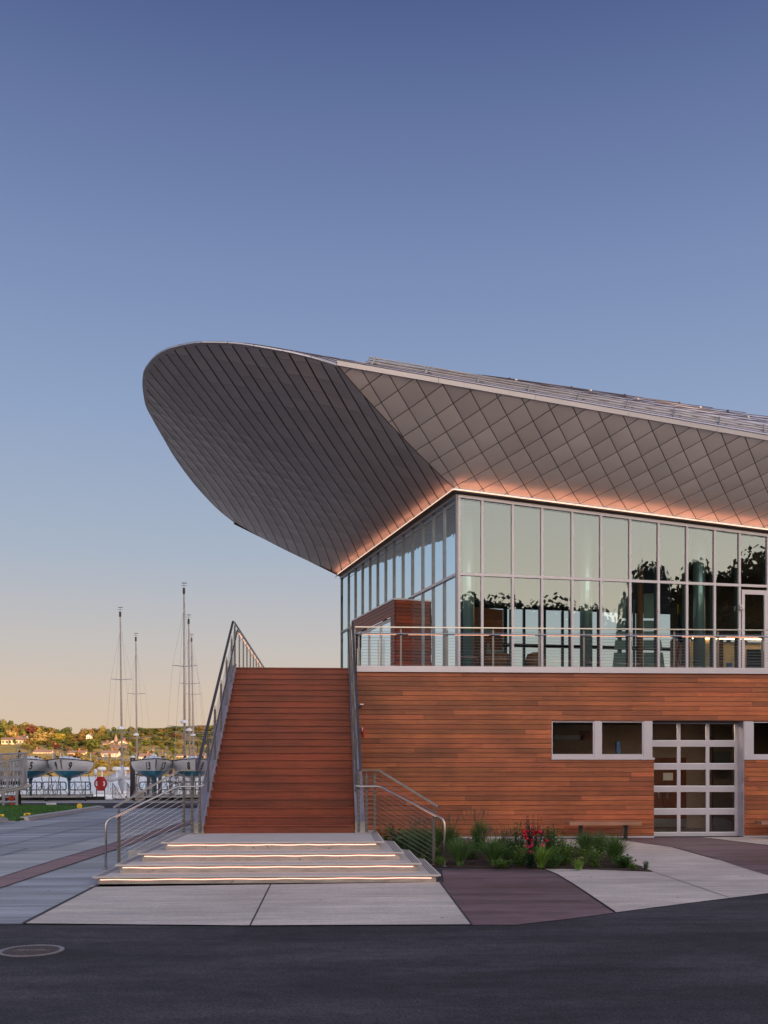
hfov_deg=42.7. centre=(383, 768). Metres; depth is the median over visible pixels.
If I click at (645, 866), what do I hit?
leafy perennial
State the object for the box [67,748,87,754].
house
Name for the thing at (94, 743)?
broadleaf tree
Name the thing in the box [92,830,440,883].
concrete steps
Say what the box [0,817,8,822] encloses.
kerb
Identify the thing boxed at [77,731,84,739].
broadleaf tree
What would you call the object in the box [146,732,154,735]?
broadleaf tree
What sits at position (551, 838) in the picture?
leafy perennial
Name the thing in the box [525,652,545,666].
armchair
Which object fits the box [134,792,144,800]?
utility box
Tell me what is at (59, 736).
broadleaf tree
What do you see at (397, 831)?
leafy perennial
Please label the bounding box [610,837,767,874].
maroon pavement
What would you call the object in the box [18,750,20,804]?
lamp post
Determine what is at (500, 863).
leafy perennial
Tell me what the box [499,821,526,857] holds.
leafy perennial
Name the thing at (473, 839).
leafy perennial
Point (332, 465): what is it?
boathouse building
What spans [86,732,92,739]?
house
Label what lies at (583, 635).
deck railing
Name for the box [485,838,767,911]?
light pavement
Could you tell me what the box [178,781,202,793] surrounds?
quay railing
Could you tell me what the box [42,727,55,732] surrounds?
broadleaf tree
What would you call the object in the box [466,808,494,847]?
tufted plant
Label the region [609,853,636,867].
leafy perennial
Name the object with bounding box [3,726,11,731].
broadleaf tree
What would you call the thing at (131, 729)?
broadleaf tree
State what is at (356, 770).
stair railing
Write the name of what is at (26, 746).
broadleaf tree
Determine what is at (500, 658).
armchair
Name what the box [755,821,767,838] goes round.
bench
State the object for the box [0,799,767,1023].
ground
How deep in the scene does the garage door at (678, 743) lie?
27.53 m
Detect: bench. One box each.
[565,821,641,839]
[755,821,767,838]
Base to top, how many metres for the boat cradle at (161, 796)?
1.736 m
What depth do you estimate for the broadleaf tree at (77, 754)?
479.33 m
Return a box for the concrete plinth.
[128,832,181,858]
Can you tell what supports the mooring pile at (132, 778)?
in the water
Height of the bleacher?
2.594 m
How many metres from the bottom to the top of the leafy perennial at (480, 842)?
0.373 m
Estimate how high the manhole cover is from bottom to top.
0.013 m
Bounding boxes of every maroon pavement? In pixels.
[442,868,613,924]
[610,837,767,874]
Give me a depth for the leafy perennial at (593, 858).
18.76 m
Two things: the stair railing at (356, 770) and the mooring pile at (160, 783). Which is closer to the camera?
the stair railing at (356, 770)
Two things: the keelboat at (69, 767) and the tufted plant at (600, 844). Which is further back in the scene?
the keelboat at (69, 767)
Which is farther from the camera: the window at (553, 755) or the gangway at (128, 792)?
the gangway at (128, 792)
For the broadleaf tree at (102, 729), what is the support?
on the shore hill
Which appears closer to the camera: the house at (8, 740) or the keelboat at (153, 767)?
the keelboat at (153, 767)
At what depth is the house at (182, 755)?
490.68 m
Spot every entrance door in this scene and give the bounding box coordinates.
[357,629,367,665]
[368,623,379,665]
[380,618,390,665]
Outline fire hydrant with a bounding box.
[7,792,14,804]
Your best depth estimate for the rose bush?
19.82 m
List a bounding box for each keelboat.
[10,748,54,795]
[47,748,93,795]
[131,748,172,795]
[172,748,206,795]
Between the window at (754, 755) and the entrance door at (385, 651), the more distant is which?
the entrance door at (385, 651)
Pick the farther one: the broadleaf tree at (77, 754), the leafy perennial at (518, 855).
the broadleaf tree at (77, 754)
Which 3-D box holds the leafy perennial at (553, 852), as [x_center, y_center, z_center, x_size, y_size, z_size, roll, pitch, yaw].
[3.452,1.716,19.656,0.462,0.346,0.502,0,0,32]
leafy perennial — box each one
[377,823,394,839]
[388,823,408,845]
[389,828,424,852]
[403,843,414,853]
[425,847,443,862]
[464,839,483,859]
[465,836,485,845]
[474,834,489,850]
[492,859,512,867]
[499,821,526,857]
[502,846,516,863]
[509,845,533,866]
[522,849,536,867]
[537,824,567,857]
[545,846,559,861]
[546,854,564,867]
[553,837,579,865]
[576,844,592,859]
[579,846,609,867]
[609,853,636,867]
[643,861,647,869]
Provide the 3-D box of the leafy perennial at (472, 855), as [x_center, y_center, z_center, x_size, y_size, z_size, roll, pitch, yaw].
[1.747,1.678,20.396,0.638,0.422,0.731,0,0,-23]
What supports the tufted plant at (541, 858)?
on the planting bed
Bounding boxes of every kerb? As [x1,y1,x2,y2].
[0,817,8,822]
[20,806,104,820]
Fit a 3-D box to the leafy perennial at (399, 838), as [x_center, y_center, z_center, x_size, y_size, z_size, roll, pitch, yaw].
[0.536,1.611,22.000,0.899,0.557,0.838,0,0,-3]
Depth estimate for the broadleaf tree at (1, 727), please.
614.41 m
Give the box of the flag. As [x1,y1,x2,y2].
[676,614,681,665]
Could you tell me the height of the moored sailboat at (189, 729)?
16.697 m
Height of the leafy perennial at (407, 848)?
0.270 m
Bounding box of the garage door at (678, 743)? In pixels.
[652,722,737,835]
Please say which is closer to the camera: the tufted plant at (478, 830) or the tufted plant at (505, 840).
the tufted plant at (505, 840)
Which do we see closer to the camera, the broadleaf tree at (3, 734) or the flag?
the flag
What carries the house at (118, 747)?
on the shore hill
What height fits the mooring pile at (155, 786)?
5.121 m
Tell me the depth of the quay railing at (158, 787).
60.50 m
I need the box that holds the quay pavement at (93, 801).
[0,800,197,802]
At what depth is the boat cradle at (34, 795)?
57.26 m
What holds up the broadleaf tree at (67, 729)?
on the shore hill
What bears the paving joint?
on the light pavement at (617, 891)
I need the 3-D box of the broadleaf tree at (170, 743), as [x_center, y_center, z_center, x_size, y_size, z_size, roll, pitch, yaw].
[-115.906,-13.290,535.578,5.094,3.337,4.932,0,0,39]
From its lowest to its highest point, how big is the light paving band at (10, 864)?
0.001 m
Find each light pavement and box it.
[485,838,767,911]
[705,837,767,844]
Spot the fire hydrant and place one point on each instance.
(11, 798)
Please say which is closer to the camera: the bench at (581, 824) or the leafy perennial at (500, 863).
the leafy perennial at (500, 863)
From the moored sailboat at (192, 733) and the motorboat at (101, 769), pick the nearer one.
the motorboat at (101, 769)
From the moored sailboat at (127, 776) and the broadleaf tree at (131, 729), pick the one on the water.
the moored sailboat at (127, 776)
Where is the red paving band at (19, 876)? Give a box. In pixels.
[0,819,193,887]
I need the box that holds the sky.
[0,0,767,733]
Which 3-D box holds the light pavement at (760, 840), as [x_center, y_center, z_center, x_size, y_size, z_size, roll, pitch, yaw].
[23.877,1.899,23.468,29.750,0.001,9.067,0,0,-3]
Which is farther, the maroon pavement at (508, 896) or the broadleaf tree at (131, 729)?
the broadleaf tree at (131, 729)
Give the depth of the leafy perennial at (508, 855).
19.53 m
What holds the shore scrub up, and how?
on the shore hill
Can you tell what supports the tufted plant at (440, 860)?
on the planting bed
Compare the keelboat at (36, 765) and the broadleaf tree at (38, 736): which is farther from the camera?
the broadleaf tree at (38, 736)
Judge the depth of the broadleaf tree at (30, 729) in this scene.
617.83 m
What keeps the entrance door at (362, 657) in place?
in the boathouse building
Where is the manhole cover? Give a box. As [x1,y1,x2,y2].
[0,945,64,956]
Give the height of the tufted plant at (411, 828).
0.841 m
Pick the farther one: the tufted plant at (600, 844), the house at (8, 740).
the house at (8, 740)
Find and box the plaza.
[0,808,196,923]
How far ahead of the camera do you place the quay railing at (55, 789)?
60.18 m
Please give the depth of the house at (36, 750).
501.96 m
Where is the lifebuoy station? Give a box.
[94,777,107,799]
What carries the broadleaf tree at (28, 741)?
on the shore hill
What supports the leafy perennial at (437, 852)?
on the planting bed
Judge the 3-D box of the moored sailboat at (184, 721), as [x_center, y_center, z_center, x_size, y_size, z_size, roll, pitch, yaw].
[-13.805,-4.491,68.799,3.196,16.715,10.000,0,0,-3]
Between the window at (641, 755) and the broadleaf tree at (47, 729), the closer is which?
the window at (641, 755)
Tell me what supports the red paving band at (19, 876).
on the plaza
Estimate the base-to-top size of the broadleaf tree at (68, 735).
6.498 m
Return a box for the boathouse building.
[142,341,767,838]
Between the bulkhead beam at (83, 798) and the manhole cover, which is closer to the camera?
the manhole cover
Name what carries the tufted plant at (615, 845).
on the planting bed
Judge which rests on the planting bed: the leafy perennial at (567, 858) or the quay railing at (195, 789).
the leafy perennial at (567, 858)
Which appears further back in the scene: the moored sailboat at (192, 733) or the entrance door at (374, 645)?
the moored sailboat at (192, 733)
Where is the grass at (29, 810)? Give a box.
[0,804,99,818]
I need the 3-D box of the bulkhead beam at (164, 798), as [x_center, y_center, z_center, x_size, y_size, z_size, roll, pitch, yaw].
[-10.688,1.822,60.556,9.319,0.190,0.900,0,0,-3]
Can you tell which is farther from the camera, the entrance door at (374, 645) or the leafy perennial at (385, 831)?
the entrance door at (374, 645)
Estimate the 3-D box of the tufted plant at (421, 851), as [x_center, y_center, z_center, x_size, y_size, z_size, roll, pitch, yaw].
[0.775,1.426,20.201,1.058,0.922,1.036,0,0,-3]
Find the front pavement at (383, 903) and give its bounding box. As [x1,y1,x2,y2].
[27,882,469,924]
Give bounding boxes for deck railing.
[234,621,263,666]
[354,626,767,667]
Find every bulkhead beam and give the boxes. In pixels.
[0,796,103,799]
[133,797,197,799]
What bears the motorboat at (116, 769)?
on the water
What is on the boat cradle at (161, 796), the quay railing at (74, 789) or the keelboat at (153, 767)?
the keelboat at (153, 767)
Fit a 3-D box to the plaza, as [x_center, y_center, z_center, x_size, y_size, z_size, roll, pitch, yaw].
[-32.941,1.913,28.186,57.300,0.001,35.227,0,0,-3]
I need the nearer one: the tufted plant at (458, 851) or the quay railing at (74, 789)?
the tufted plant at (458, 851)
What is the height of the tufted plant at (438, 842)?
0.874 m
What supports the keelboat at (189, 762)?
on the boat cradle at (186, 795)
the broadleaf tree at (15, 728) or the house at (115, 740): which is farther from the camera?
the broadleaf tree at (15, 728)
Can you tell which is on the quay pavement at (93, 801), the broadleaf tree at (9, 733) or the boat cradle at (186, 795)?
the boat cradle at (186, 795)
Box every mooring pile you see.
[130,755,134,796]
[147,778,150,793]
[151,754,156,793]
[158,776,161,793]
[169,768,172,793]
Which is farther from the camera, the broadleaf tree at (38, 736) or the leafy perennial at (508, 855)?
the broadleaf tree at (38, 736)
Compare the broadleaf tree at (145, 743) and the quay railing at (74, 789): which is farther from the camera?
the broadleaf tree at (145, 743)
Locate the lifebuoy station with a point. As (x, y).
(100, 783)
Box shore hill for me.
[0,730,213,776]
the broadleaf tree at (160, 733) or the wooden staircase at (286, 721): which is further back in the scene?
the broadleaf tree at (160, 733)
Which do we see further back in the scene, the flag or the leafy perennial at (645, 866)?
the flag
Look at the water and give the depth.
202.30 m
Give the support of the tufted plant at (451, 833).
on the planting bed
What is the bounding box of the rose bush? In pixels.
[515,815,547,860]
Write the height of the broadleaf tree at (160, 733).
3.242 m
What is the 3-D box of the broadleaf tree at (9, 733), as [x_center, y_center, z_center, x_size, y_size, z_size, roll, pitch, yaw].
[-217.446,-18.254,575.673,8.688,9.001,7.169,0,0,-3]
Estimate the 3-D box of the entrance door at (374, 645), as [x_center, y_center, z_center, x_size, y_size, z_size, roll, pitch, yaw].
[-0.322,-3.963,35.398,0.369,2.360,1.423,0,0,-5]
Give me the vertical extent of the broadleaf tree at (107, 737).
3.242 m
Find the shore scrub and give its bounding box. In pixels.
[2,756,202,771]
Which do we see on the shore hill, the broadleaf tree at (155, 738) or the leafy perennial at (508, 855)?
the broadleaf tree at (155, 738)
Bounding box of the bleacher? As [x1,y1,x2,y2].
[0,752,30,804]
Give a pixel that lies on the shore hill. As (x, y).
(8, 748)
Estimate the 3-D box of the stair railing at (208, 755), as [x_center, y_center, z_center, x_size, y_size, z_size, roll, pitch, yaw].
[-3.966,-1.069,22.633,1.578,5.932,8.400,0,0,8]
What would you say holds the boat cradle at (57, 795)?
on the quay pavement at (93, 801)
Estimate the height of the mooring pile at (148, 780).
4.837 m
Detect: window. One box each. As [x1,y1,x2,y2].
[552,721,593,757]
[601,722,643,757]
[753,722,767,757]
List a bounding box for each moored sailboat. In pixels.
[105,607,141,793]
[114,633,150,790]
[165,585,204,793]
[167,615,205,793]
[179,634,206,793]
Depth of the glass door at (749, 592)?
31.07 m
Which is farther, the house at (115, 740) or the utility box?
the house at (115, 740)
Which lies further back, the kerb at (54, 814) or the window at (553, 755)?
the kerb at (54, 814)
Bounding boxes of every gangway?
[112,783,129,798]
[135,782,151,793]
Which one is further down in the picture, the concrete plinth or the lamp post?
the concrete plinth
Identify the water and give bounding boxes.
[0,777,203,796]
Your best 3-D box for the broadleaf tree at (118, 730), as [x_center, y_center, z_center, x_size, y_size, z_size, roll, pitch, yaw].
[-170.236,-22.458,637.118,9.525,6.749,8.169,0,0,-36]
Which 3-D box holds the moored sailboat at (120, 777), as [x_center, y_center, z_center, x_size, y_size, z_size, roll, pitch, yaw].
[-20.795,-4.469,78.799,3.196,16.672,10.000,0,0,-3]
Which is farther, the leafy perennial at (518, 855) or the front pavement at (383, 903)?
the leafy perennial at (518, 855)
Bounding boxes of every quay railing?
[24,782,41,794]
[43,782,66,794]
[70,782,90,794]
[139,782,177,794]
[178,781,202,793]
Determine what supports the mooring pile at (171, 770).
in the water
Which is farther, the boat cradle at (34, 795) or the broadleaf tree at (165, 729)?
the broadleaf tree at (165, 729)
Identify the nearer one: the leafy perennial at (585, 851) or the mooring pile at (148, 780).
the leafy perennial at (585, 851)
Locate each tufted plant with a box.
[396,815,430,851]
[401,816,441,858]
[418,813,452,850]
[434,857,450,864]
[437,815,469,848]
[440,836,477,865]
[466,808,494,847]
[470,826,514,865]
[488,826,519,857]
[526,842,557,867]
[567,829,601,855]
[570,857,585,869]
[589,829,609,854]
[595,825,633,862]
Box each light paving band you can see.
[0,812,173,830]
[0,815,194,876]
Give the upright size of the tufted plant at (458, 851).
0.600 m
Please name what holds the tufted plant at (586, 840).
on the planting bed
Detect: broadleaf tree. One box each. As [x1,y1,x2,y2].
[0,724,5,732]
[0,732,8,739]
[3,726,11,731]
[5,730,17,736]
[12,726,18,735]
[19,729,25,734]
[21,744,29,748]
[24,732,53,741]
[24,740,33,744]
[25,725,36,733]
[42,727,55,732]
[50,739,62,743]
[52,733,65,741]
[61,727,71,734]
[65,733,73,738]
[75,752,81,757]
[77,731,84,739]
[81,739,101,748]
[88,728,97,733]
[98,725,106,733]
[101,736,110,740]
[114,729,126,734]
[127,726,135,731]
[139,741,149,745]
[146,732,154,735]
[150,736,160,739]
[155,731,165,735]
[162,728,172,731]
[168,741,175,745]
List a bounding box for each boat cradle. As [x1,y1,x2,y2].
[5,772,54,800]
[44,772,93,800]
[132,772,173,800]
[172,774,197,800]
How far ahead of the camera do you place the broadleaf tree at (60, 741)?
544.39 m
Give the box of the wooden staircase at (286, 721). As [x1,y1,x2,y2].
[194,664,364,833]
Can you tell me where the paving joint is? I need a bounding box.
[0,816,726,924]
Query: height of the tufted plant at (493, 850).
0.760 m
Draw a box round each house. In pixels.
[1,736,27,743]
[32,747,54,752]
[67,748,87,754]
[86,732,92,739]
[100,748,120,757]
[111,735,118,742]
[111,744,127,748]
[138,751,153,758]
[176,752,206,756]
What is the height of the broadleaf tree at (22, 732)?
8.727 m
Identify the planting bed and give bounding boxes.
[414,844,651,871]
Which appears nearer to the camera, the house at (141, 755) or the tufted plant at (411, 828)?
the tufted plant at (411, 828)
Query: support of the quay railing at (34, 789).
on the bulkhead beam at (83, 798)
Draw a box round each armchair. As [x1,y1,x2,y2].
[490,652,508,664]
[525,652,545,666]
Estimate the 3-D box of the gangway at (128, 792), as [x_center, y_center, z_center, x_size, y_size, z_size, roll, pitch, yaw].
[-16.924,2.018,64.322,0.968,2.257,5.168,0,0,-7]
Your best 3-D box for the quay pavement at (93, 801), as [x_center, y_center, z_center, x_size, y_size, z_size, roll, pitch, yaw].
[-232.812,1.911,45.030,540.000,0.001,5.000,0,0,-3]
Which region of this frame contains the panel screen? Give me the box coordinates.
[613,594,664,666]
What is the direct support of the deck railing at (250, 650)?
on the boathouse building
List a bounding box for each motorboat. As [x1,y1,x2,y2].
[94,757,108,798]
[106,757,126,798]
[117,759,129,795]
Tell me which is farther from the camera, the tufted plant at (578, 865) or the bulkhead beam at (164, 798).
the bulkhead beam at (164, 798)
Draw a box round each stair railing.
[102,621,237,868]
[347,622,445,866]
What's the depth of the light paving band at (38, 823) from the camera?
36.03 m
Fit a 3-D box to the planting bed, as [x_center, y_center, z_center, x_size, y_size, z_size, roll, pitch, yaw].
[2.304,1.897,21.466,5.350,0.020,6.984,0,0,-3]
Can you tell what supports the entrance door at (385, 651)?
in the boathouse building
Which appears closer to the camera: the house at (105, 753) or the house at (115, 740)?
the house at (105, 753)
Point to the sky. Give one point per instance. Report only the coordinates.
(574, 193)
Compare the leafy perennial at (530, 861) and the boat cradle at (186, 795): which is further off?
the boat cradle at (186, 795)
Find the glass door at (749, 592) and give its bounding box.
[741,590,766,667]
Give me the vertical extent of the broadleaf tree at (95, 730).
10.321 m

